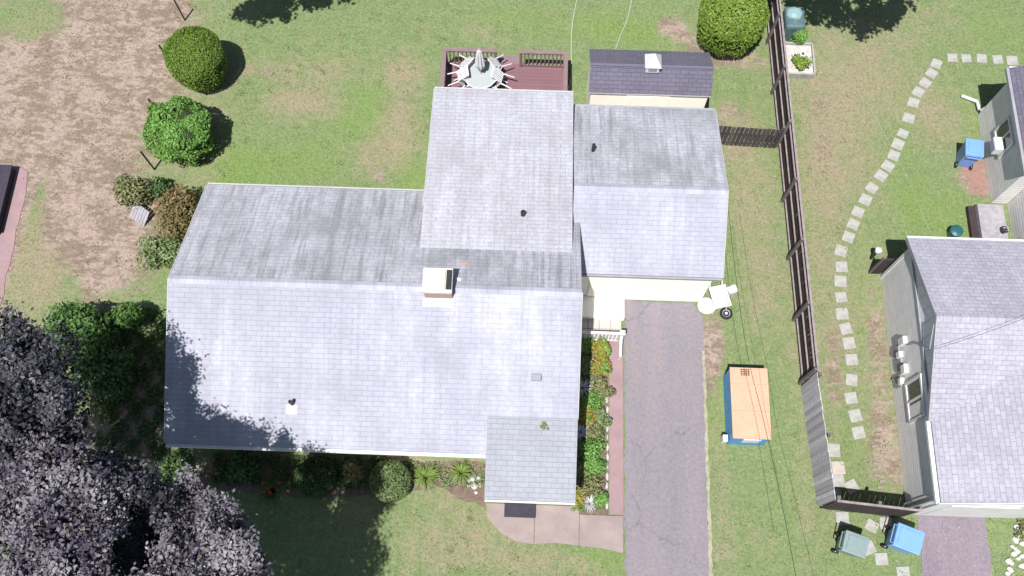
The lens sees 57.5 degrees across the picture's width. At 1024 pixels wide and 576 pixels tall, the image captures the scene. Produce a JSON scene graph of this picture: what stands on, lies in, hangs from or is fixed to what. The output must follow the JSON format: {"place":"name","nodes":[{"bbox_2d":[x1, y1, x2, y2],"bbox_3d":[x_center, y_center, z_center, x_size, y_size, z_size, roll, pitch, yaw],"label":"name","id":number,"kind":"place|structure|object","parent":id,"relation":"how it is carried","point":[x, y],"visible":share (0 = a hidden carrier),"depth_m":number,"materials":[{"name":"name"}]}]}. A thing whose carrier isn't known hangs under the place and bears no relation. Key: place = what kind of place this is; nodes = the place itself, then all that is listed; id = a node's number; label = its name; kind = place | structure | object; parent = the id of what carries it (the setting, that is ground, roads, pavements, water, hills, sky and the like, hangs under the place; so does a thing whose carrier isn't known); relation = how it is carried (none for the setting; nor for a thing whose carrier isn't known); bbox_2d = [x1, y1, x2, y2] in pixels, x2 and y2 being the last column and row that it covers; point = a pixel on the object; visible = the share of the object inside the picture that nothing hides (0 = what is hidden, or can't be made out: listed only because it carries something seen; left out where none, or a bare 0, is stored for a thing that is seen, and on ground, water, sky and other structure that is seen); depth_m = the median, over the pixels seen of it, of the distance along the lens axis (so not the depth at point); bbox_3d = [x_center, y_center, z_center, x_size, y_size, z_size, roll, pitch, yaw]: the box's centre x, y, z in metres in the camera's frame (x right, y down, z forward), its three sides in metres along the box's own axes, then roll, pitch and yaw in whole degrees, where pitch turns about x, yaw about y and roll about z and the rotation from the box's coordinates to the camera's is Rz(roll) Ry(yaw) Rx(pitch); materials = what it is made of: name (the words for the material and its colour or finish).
{"place":"outdoors","nodes":[
{"label":"outdoors","id":0,"kind":"place"},
{"bbox_2d":[0,165,15,233],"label":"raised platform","id":1,"kind":"structure","parent":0,"point":[7,174],"depth_m":32.94,"materials":[{"name":"purple wood"}]},
{"bbox_2d":[0,0,1023,575],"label":"ground","id":2,"kind":"structure","parent":0,"point":[64,136],"depth_m":33.56,"materials":[{"name":"green plant"}]},
{"bbox_2d":[0,164,27,304],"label":"paved yard","id":3,"kind":"structure","parent":2,"relation":"on","point":[13,212],"depth_m":32.80,"materials":[{"name":"pink concrete"}]},
{"bbox_2d":[0,295,110,481],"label":"tree","id":4,"kind":"object","parent":2,"relation":"on","point":[40,390],"visible":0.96,"depth_m":21.67,"materials":[{"name":"purple plant"}]},
{"bbox_2d":[40,300,124,375],"bbox_3d":[-13.925,1.645,30.160,2.418,2.372,2.447,2,70,1],"label":"shrub","id":5,"kind":"object","parent":2,"relation":"on","point":[95,335],"visible":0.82,"depth_m":29.73,"materials":[{"name":"green plant"}]},
{"bbox_2d":[0,426,171,575],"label":"tree","id":6,"kind":"object","parent":2,"relation":"on","point":[36,518],"visible":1,"depth_m":20.25,"materials":[{"name":"purple plant"}]},
{"bbox_2d":[58,345,137,418],"bbox_3d":[-13.364,2.898,30.039,2.548,1.684,2.590,2,70,1],"label":"shrub","id":7,"kind":"object","parent":2,"relation":"on","point":[108,378],"visible":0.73,"depth_m":29.76,"materials":[{"name":"green plant"}]},
{"bbox_2d":[0,0,246,441],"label":"leaf litter","id":8,"kind":"object","parent":2,"relation":"on","point":[113,152],"visible":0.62,"depth_m":33.89,"materials":[{"name":"brown plant"}]},
{"bbox_2d":[101,300,146,332],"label":"shrub","id":9,"kind":"object","parent":2,"relation":"on","point":[127,315],"visible":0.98,"depth_m":30.50,"materials":[{"name":"green plant"}]},
{"bbox_2d":[73,438,189,575],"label":"tree","id":10,"kind":"object","parent":2,"relation":"on","point":[149,502],"visible":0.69,"depth_m":22.34,"materials":[{"name":"purple plant"}]},
{"bbox_2d":[111,173,154,208],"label":"shrub","id":11,"kind":"object","parent":2,"relation":"on","point":[129,189],"visible":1,"depth_m":32.32,"materials":[{"name":"green plant"}]},
{"bbox_2d":[129,202,149,226],"bbox_3d":[-13.040,-2.585,32.675,0.740,0.409,0.504,35,74,12],"label":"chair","id":12,"kind":"object","parent":2,"relation":"on","point":[140,214],"visible":1,"depth_m":32.66,"materials":[{"name":"white plastic"}]},
{"bbox_2d":[94,307,191,463],"bbox_3d":[-11.785,3.148,30.701,3.196,0.249,5.298,2,70,1],"label":"ground cover","id":13,"kind":"object","parent":2,"relation":"on","point":[130,443],"visible":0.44,"depth_m":30.46,"materials":[{"name":"green plant"}]},
{"bbox_2d":[135,233,181,270],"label":"shrub","id":14,"kind":"object","parent":2,"relation":"on","point":[152,251],"visible":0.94,"depth_m":31.78,"materials":[{"name":"green plant"}]},
{"bbox_2d":[150,176,171,197],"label":"shrub","id":15,"kind":"object","parent":2,"relation":"on","point":[160,187],"visible":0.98,"depth_m":32.61,"materials":[{"name":"green plant"}]},
{"bbox_2d":[153,182,197,241],"bbox_3d":[-11.488,-2.543,32.056,1.505,1.627,2.123,2,70,1],"label":"shrub","id":16,"kind":"object","parent":2,"relation":"on","point":[179,208],"visible":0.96,"depth_m":31.70,"materials":[{"name":"brown plant"}]},
{"bbox_2d":[155,450,196,483],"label":"shrub","id":17,"kind":"object","parent":2,"relation":"on","point":[172,464],"visible":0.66,"depth_m":29.23,"materials":[{"name":"green plant"}]},
{"bbox_2d":[141,95,217,166],"bbox_3d":[-11.664,-5.434,32.841,2.433,2.596,2.600,2,70,1],"label":"round bush","id":18,"kind":"object","parent":2,"relation":"on","point":[180,127],"visible":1,"depth_m":32.06,"materials":[{"name":"green plant"}]},
{"bbox_2d":[162,25,228,91],"bbox_3d":[-11.377,-8.216,33.735,2.193,2.372,2.226,2,70,1],"label":"topiary bush","id":19,"kind":"object","parent":2,"relation":"on","point":[196,55],"visible":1,"depth_m":32.90,"materials":[{"name":"green plant"}]},
{"bbox_2d":[120,459,276,575],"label":"tree","id":20,"kind":"object","parent":2,"relation":"on","point":[222,554],"visible":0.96,"depth_m":20.52,"materials":[{"name":"purple plant"}]},
{"bbox_2d":[196,452,485,507],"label":"front bed soil","id":21,"kind":"structure","parent":2,"relation":"on","point":[468,494],"depth_m":29.67,"materials":[{"name":"brown soil"}]},
{"bbox_2d":[225,450,259,485],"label":"shrub","id":22,"kind":"object","parent":21,"relation":"on","point":[243,467],"visible":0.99,"depth_m":29.31,"materials":[{"name":"green plant"}]},
{"bbox_2d":[256,473,286,504],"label":"strap leaved plant","id":23,"kind":"object","parent":21,"relation":"on","point":[271,489],"visible":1,"depth_m":29.28,"materials":[{"name":"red plant"}]},
{"bbox_2d":[210,453,411,491],"bbox_3d":[-6.381,5.866,29.703,6.398,0.224,1.096,2,70,1],"label":"ground cover","id":24,"kind":"object","parent":21,"relation":"on","point":[290,459],"visible":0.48,"depth_m":29.72,"materials":[{"name":"green plant"}]},
{"bbox_2d":[295,456,336,497],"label":"topiary bush","id":25,"kind":"object","parent":21,"relation":"on","point":[315,477],"visible":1,"depth_m":28.82,"materials":[{"name":"green plant"}]},
{"bbox_2d":[342,460,366,486],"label":"strap leaved plant","id":26,"kind":"object","parent":21,"relation":"on","point":[354,472],"visible":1,"depth_m":29.51,"materials":[{"name":"green plant"}]},
{"bbox_2d":[369,460,411,503],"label":"topiary bush","id":27,"kind":"object","parent":21,"relation":"on","point":[390,481],"visible":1,"depth_m":28.74,"materials":[{"name":"green plant"}]},
{"bbox_2d":[412,462,440,491],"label":"strap leaved plant","id":28,"kind":"object","parent":21,"relation":"on","point":[429,473],"visible":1,"depth_m":29.46,"materials":[{"name":"green plant"}]},
{"bbox_2d":[405,460,485,487],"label":"ground cover","id":29,"kind":"object","parent":21,"relation":"on","point":[453,476],"visible":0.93,"depth_m":29.66,"materials":[{"name":"green plant"}]},
{"bbox_2d":[448,459,473,485],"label":"strap leaved plant","id":30,"kind":"object","parent":21,"relation":"on","point":[461,471],"visible":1,"depth_m":29.54,"materials":[{"name":"green plant"}]},
{"bbox_2d":[266,500,603,575],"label":"lawn weeds","id":31,"kind":"object","parent":2,"relation":"on","point":[461,571],"visible":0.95,"depth_m":28.97,"materials":[{"name":"green plant"}]},
{"bbox_2d":[163,87,728,504],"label":"house","id":32,"kind":"structure","parent":2,"relation":"on","point":[489,273],"depth_m":27.52,"materials":[{"name":"beige"}]},
{"bbox_2d":[587,277,618,296],"bbox_3d":[2.984,-0.080,30.583,0.900,2.000,0.050,2,70,1],"label":"door","id":33,"kind":"structure","parent":32,"relation":"in","point":[598,286],"depth_m":30.63,"materials":[{"name":"beige"}]},
{"bbox_2d":[629,279,707,301],"bbox_3d":[5.133,0.056,30.751,2.300,2.090,0.040,2,70,1],"label":"garage door","id":34,"kind":"structure","parent":32,"relation":"in","point":[643,289],"depth_m":30.76,"materials":[{"name":"beige"}]},
{"bbox_2d":[728,211,795,574],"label":"overhead cable","id":35,"kind":"object","parent":32,"relation":"attached to","point":[758,400],"visible":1,"depth_m":26.08,"materials":[{"name":"black rubber"}]},
{"bbox_2d":[440,47,567,90],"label":"deck","id":36,"kind":"structure","parent":2,"relation":"on","point":[528,76],"depth_m":34.27,"materials":[{"name":"red paint"}]},
{"bbox_2d":[446,64,468,87],"bbox_3d":[-1.823,-7.568,33.638,0.928,0.624,0.544,-18,68,23],"label":"patio chair","id":37,"kind":"object","parent":36,"relation":"on","point":[460,78],"visible":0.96,"depth_m":33.43,"materials":[{"name":"white plastic"}]},
{"bbox_2d":[464,60,496,87],"bbox_3d":[-1.136,-7.570,33.908,1.220,0.730,1.220,2,70,1],"label":"patio table","id":38,"kind":"object","parent":36,"relation":"on","point":[476,79],"visible":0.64,"depth_m":33.54,"materials":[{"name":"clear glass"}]},
{"bbox_2d":[475,48,484,74],"bbox_3d":[-1.136,-7.972,32.814,0.355,1.620,0.355,2,70,1],"label":"patio umbrella","id":39,"kind":"object","parent":38,"relation":"on","point":[479,61],"visible":1,"depth_m":32.66,"materials":[{"name":"white fabric"}]},
{"bbox_2d":[490,65,514,88],"bbox_3d":[-0.464,-7.499,33.612,0.928,0.624,0.544,23,69,-22],"label":"patio chair","id":40,"kind":"object","parent":36,"relation":"on","point":[499,79],"visible":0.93,"depth_m":33.39,"materials":[{"name":"white plastic"}]},
{"bbox_2d":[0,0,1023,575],"bbox_3d":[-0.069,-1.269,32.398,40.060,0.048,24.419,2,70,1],"label":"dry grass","id":41,"kind":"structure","parent":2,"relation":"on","point":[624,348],"depth_m":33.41,"materials":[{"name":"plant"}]},
{"bbox_2d":[219,0,854,229],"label":"lawn weeds","id":42,"kind":"object","parent":2,"relation":"on","point":[427,109],"visible":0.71,"depth_m":34.75,"materials":[{"name":"green plant"}]},
{"bbox_2d":[566,341,607,515],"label":"flower bed soil","id":43,"kind":"structure","parent":2,"relation":"on","point":[602,403],"depth_m":30.04,"materials":[{"name":"brown soil"}]},
{"bbox_2d":[571,489,585,510],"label":"bedding plant","id":44,"kind":"object","parent":43,"relation":"on","point":[579,502],"visible":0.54,"depth_m":29.20,"materials":[{"name":"yellow plant"}]},
{"bbox_2d":[578,406,595,425],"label":"bedding plant","id":45,"kind":"object","parent":43,"relation":"on","point":[586,417],"visible":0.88,"depth_m":30.06,"materials":[{"name":"yellow plant"}]},
{"bbox_2d":[580,356,593,375],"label":"bedding plant","id":46,"kind":"object","parent":43,"relation":"on","point":[585,365],"visible":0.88,"depth_m":30.63,"materials":[{"name":"green plant"}]},
{"bbox_2d":[581,335,594,355],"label":"bedding plant","id":47,"kind":"object","parent":43,"relation":"on","point":[585,345],"visible":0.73,"depth_m":30.83,"materials":[{"name":"green plant"}]},
{"bbox_2d":[570,342,607,512],"bbox_3d":[2.520,4.405,30.238,1.213,0.211,5.618,2,70,1],"label":"ground cover","id":48,"kind":"object","parent":43,"relation":"on","point":[601,452],"visible":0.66,"depth_m":29.95,"materials":[{"name":"green plant"}]},
{"bbox_2d":[577,434,606,467],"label":"bedding plant","id":49,"kind":"object","parent":43,"relation":"on","point":[593,449],"visible":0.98,"depth_m":29.68,"materials":[{"name":"green plant"}]},
{"bbox_2d":[578,473,605,497],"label":"bedding plant","id":50,"kind":"object","parent":43,"relation":"on","point":[585,488],"visible":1,"depth_m":29.36,"materials":[{"name":"green plant"}]},
{"bbox_2d":[579,389,604,409],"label":"bedding plant","id":51,"kind":"object","parent":43,"relation":"on","point":[587,401],"visible":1,"depth_m":30.29,"materials":[{"name":"green plant"}]},
{"bbox_2d":[582,457,605,477],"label":"bedding plant","id":52,"kind":"object","parent":43,"relation":"on","point":[599,468],"visible":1,"depth_m":29.54,"materials":[{"name":"green plant"}]},
{"bbox_2d":[585,421,604,440],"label":"bedding plant","id":53,"kind":"object","parent":43,"relation":"on","point":[594,431],"visible":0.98,"depth_m":30.01,"materials":[{"name":"green plant"}]},
{"bbox_2d":[592,491,608,506],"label":"bedding plant","id":54,"kind":"object","parent":43,"relation":"on","point":[601,499],"visible":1,"depth_m":29.22,"materials":[{"name":"green plant"}]},
{"bbox_2d":[590,353,612,375],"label":"bedding plant","id":55,"kind":"object","parent":43,"relation":"on","point":[600,367],"visible":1,"depth_m":30.56,"materials":[{"name":"yellow plant"}]},
{"bbox_2d":[591,336,611,357],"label":"bedding plant","id":56,"kind":"object","parent":43,"relation":"on","point":[600,347],"visible":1,"depth_m":30.77,"materials":[{"name":"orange plant"}]},
{"bbox_2d":[592,406,612,427],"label":"bedding plant","id":57,"kind":"object","parent":43,"relation":"on","point":[600,413],"visible":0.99,"depth_m":30.13,"materials":[{"name":"green plant"}]},
{"bbox_2d":[591,375,615,398],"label":"bedding plant","id":58,"kind":"object","parent":43,"relation":"on","point":[600,384],"visible":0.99,"depth_m":30.39,"materials":[{"name":"green plant"}]},
{"bbox_2d":[581,330,624,359],"bbox_3d":[2.928,1.870,30.732,1.495,1.075,0.730,2,70,1],"label":"porch railing","id":59,"kind":"object","parent":2,"relation":"on","point":[620,336],"visible":0.88,"depth_m":30.56,"materials":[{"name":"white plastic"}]},
{"bbox_2d":[587,49,713,107],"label":"garden shed","id":60,"kind":"structure","parent":2,"relation":"on","point":[650,78],"depth_m":32.01,"materials":[{"name":"beige"}]},
{"bbox_2d":[625,96,669,106],"bbox_3d":[4.728,-6.298,33.208,1.500,1.850,0.030,2,70,1],"label":"door","id":61,"kind":"structure","parent":60,"relation":"in","point":[630,100],"depth_m":32.58,"materials":[{"name":"beige"}]},
{"bbox_2d":[698,298,714,313],"bbox_3d":[6.567,0.631,31.621,0.590,0.200,0.584,2,70,1],"label":"washing tub","id":62,"kind":"object","parent":2,"relation":"on","point":[705,305],"visible":0.91,"depth_m":31.52,"materials":[{"name":"white plastic"}]},
{"bbox_2d":[708,280,731,313],"bbox_3d":[6.922,0.216,31.476,0.592,0.768,1.115,-12,70,-4],"label":"garden cart","id":63,"kind":"object","parent":2,"relation":"on","point":[719,294],"visible":0.9,"depth_m":31.36,"materials":[{"name":"white plastic"}]},
{"bbox_2d":[697,0,770,56],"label":"topiary bush","id":64,"kind":"object","parent":2,"relation":"on","point":[724,26],"visible":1,"depth_m":32.96,"materials":[{"name":"green plant"}]},
{"bbox_2d":[721,367,771,444],"bbox_3d":[7.438,3.816,29.986,1.380,1.074,2.300,2,70,1],"label":"plywood playhouse box","id":65,"kind":"object","parent":2,"relation":"on","point":[744,422],"visible":0.99,"depth_m":29.53,"materials":[{"name":"blue paint"}]},
{"bbox_2d":[719,125,785,147],"bbox_3d":[8.328,-5.437,33.229,2.451,1.393,0.151,4,70,1],"label":"wooden fence","id":66,"kind":"object","parent":2,"relation":"on","point":[777,136],"visible":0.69,"depth_m":33.16,"materials":[{"name":"grey wood"}]},
{"bbox_2d":[765,0,819,384],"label":"wooden fence","id":67,"kind":"object","parent":2,"relation":"on","point":[800,274],"visible":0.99,"depth_m":31.98,"materials":[{"name":"brown wood"}]},
{"bbox_2d":[782,7,804,40],"bbox_3d":[10.545,-9.969,35.051,0.750,1.071,0.950,2,70,1],"label":"wheelie bin","id":68,"kind":"object","parent":2,"relation":"on","point":[793,19],"visible":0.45,"depth_m":34.65,"materials":[{"name":"teal plastic"}]},
{"bbox_2d":[789,26,807,43],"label":"shrub","id":69,"kind":"object","parent":2,"relation":"on","point":[800,37],"visible":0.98,"depth_m":34.71,"materials":[{"name":"green plant"}]},
{"bbox_2d":[786,42,815,78],"bbox_3d":[10.705,-8.522,34.930,1.150,0.300,1.389,2,70,1],"label":"raised garden bed","id":70,"kind":"object","parent":2,"relation":"on","point":[808,72],"visible":0.52,"depth_m":34.85,"materials":[{"name":"white wood"}]},
{"bbox_2d":[791,53,812,70],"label":"shrub","id":71,"kind":"object","parent":70,"relation":"in","point":[799,62],"visible":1,"depth_m":34.41,"materials":[{"name":"green plant"}]},
{"bbox_2d":[709,141,902,573],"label":"lawn weeds","id":72,"kind":"object","parent":2,"relation":"on","point":[795,360],"visible":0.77,"depth_m":31.13,"materials":[{"name":"green plant"}]},
{"bbox_2d":[801,372,840,506],"bbox_3d":[9.638,4.754,29.247,0.151,1.845,3.889,-2,70,-1],"label":"wooden fence","id":73,"kind":"object","parent":2,"relation":"on","point":[818,435],"visible":1,"depth_m":29.18,"materials":[{"name":"grey wood"}]},
{"bbox_2d":[828,443,839,456],"bbox_3d":[10.341,5.224,30.041,0.419,0.060,0.430,4,70,1],"label":"stepping stone","id":74,"kind":"object","parent":2,"relation":"on","point":[834,449],"visible":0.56,"depth_m":30.02,"materials":[{"name":"stone"}]},
{"bbox_2d":[831,461,845,474],"bbox_3d":[10.428,5.753,29.847,0.412,0.060,0.422,-2,70,-1],"label":"stepping stone","id":75,"kind":"object","parent":2,"relation":"on","point":[838,467],"visible":0.85,"depth_m":29.82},
{"bbox_2d":[835,308,848,319],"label":"stepping stone","id":76,"kind":"object","parent":2,"relation":"on","point":[843,314],"visible":1,"depth_m":31.60,"materials":[{"name":"stone"}]},
{"bbox_2d":[835,512,849,524],"bbox_3d":[10.371,7.237,29.302,0.404,0.060,0.402,0,69,0],"label":"stepping stone","id":77,"kind":"object","parent":2,"relation":"on","point":[842,518],"visible":1,"depth_m":29.27,"materials":[{"name":"concrete"}]},
{"bbox_2d":[841,337,855,349],"bbox_3d":[11.286,1.850,31.280,0.409,0.060,0.408,-7,70,-3],"label":"stepping stone","id":78,"kind":"object","parent":2,"relation":"on","point":[848,342],"visible":1,"depth_m":31.25,"materials":[{"name":"stone"}]},
{"bbox_2d":[831,530,869,558],"bbox_3d":[10.292,7.853,28.525,0.818,1.033,0.640,19,71,7],"label":"wheelie bin","id":79,"kind":"object","parent":2,"relation":"on","point":[851,544],"visible":1,"depth_m":28.08,"materials":[{"name":"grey plastic"}]},
{"bbox_2d":[843,478,859,494],"bbox_3d":[10.780,6.306,29.643,0.391,0.060,0.388,-24,72,-9],"label":"stepping stone","id":80,"kind":"object","parent":2,"relation":"on","point":[851,486],"visible":1,"depth_m":29.61,"materials":[{"name":"stone"}]},
{"bbox_2d":[847,408,862,422],"bbox_3d":[11.188,4.162,30.431,0.402,0.060,0.406,-11,70,-4],"label":"stepping stone","id":81,"kind":"object","parent":2,"relation":"on","point":[854,415],"visible":1,"depth_m":30.40,"materials":[{"name":"stone"}]},
{"bbox_2d":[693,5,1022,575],"bbox_3d":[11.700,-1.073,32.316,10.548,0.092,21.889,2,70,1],"label":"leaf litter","id":82,"kind":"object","parent":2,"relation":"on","point":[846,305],"visible":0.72,"depth_m":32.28,"materials":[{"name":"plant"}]},
{"bbox_2d":[851,426,865,439],"bbox_3d":[11.221,4.689,30.238,0.411,0.060,0.397,-9,71,-4],"label":"stepping stone","id":83,"kind":"object","parent":2,"relation":"on","point":[858,432],"visible":1,"depth_m":30.21,"materials":[{"name":"stone"}]},
{"bbox_2d":[820,499,922,517],"bbox_3d":[10.938,6.717,28.552,2.508,1.794,0.170,6,70,2],"label":"wooden fence","id":84,"kind":"object","parent":2,"relation":"on","point":[877,508],"visible":0.98,"depth_m":28.32,"materials":[{"name":"brown wood"}]},
{"bbox_2d":[868,257,893,273],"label":"wooden gate panel","id":85,"kind":"structure","parent":2,"relation":"on","point":[880,265],"depth_m":31.47,"materials":[{"name":"brown wood"}]},
{"bbox_2d":[874,553,888,564],"bbox_3d":[11.425,8.386,28.880,0.390,0.060,0.368,-2,71,0],"label":"stepping stone","id":86,"kind":"object","parent":2,"relation":"on","point":[881,558],"visible":1,"depth_m":28.85,"materials":[{"name":"concrete"}]},
{"bbox_2d":[880,522,924,554],"bbox_3d":[11.899,7.701,28.554,0.918,1.083,0.720,21,71,7],"label":"wheelie bin","id":87,"kind":"object","parent":2,"relation":"on","point":[901,538],"visible":1,"depth_m":28.09,"materials":[{"name":"blue plastic"}]},
{"bbox_2d":[947,225,963,236],"bbox_3d":[15.369,-1.915,32.407,0.450,0.480,0.450,2,70,1],"label":"teal tub","id":88,"kind":"object","parent":2,"relation":"on","point":[956,231],"visible":0.97,"depth_m":32.21,"materials":[{"name":"plastic"}]},
{"bbox_2d":[961,160,988,197],"bbox_3d":[16.590,-3.935,33.429,0.940,0.054,1.599,2,70,1],"label":"bare patch","id":89,"kind":"object","parent":2,"relation":"on","point":[975,181],"visible":0.84,"depth_m":33.39,"materials":[{"name":"brown soil"}]},
{"bbox_2d":[954,138,983,169],"bbox_3d":[16.212,-4.712,33.140,0.640,1.033,0.758,9,70,3],"label":"wheelie bin","id":90,"kind":"object","parent":89,"relation":"on","point":[970,153],"visible":1,"depth_m":32.77,"materials":[{"name":"blue plastic"}]},
{"bbox_2d":[965,204,1007,238],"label":"entry steps","id":91,"kind":"structure","parent":2,"relation":"on","point":[986,220],"depth_m":32.47,"materials":[{"name":"grey concrete"}]},
{"bbox_2d":[487,503,622,552],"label":"front path","id":92,"kind":"structure","parent":0,"point":[559,524],"depth_m":29.16,"materials":[{"name":"concrete"}]},
{"bbox_2d":[504,503,535,517],"bbox_3d":[0.250,6.984,29.292,0.980,0.100,0.420,2,70,1],"label":"door mat","id":93,"kind":"object","parent":92,"relation":"on","point":[520,510],"depth_m":29.24,"materials":[{"name":"rubber"}]},
{"bbox_2d":[609,341,623,514],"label":"side path","id":94,"kind":"structure","parent":0,"point":[616,496],"depth_m":30.17,"materials":[{"name":"pink concrete"}]},
{"bbox_2d":[623,299,708,575],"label":"driveway","id":95,"kind":"structure","parent":0,"point":[665,514],"depth_m":30.12,"materials":[{"name":"grey asphalt"}]},
{"bbox_2d":[702,351,713,575],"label":"driveway edging","id":96,"kind":"object","parent":95,"relation":"on","point":[707,472],"visible":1,"depth_m":29.79,"materials":[{"name":"concrete"}]},
{"bbox_2d":[880,236,1023,518],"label":"neighbour house","id":97,"kind":"structure","parent":0,"point":[959,408],"depth_m":27.57,"materials":[{"name":"grey"}]},
{"bbox_2d":[904,373,926,423],"bbox_3d":[12.496,3.439,28.912,0.070,1.230,1.310,2,70,1],"label":"window","id":98,"kind":"structure","parent":97,"relation":"in","point":[914,389],"depth_m":28.89,"materials":[{"name":"white glass"}]},
{"bbox_2d":[921,505,1020,516],"bbox_3d":[13.791,6.739,28.153,2.000,2.200,0.045,2,70,1],"label":"garage door","id":99,"kind":"structure","parent":97,"relation":"in","point":[953,510],"depth_m":27.98,"materials":[{"name":"white paint"}]},
{"bbox_2d":[918,515,992,575],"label":"neighbour driveway","id":100,"kind":"structure","parent":0,"point":[952,555],"depth_m":29.00,"materials":[{"name":"grey asphalt"}]},
{"bbox_2d":[977,66,1023,239],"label":"neighbour house","id":101,"kind":"structure","parent":0,"point":[1001,114],"depth_m":32.20,"materials":[{"name":"stone"}]},
{"bbox_2d":[989,137,1004,154],"bbox_3d":[16.857,-4.944,32.433,0.347,0.360,0.500,2,70,1],"label":"air conditioner","id":102,"kind":"object","parent":101,"relation":"attached to","point":[997,145],"visible":1,"depth_m":32.30,"materials":[{"name":"white plastic"}]},
{"bbox_2d":[993,115,1014,158],"bbox_3d":[17.018,-5.214,32.277,0.070,1.060,1.110,2,70,1],"label":"window","id":103,"kind":"structure","parent":101,"relation":"in","point":[1004,130],"depth_m":32.15,"materials":[{"name":"white plastic"}]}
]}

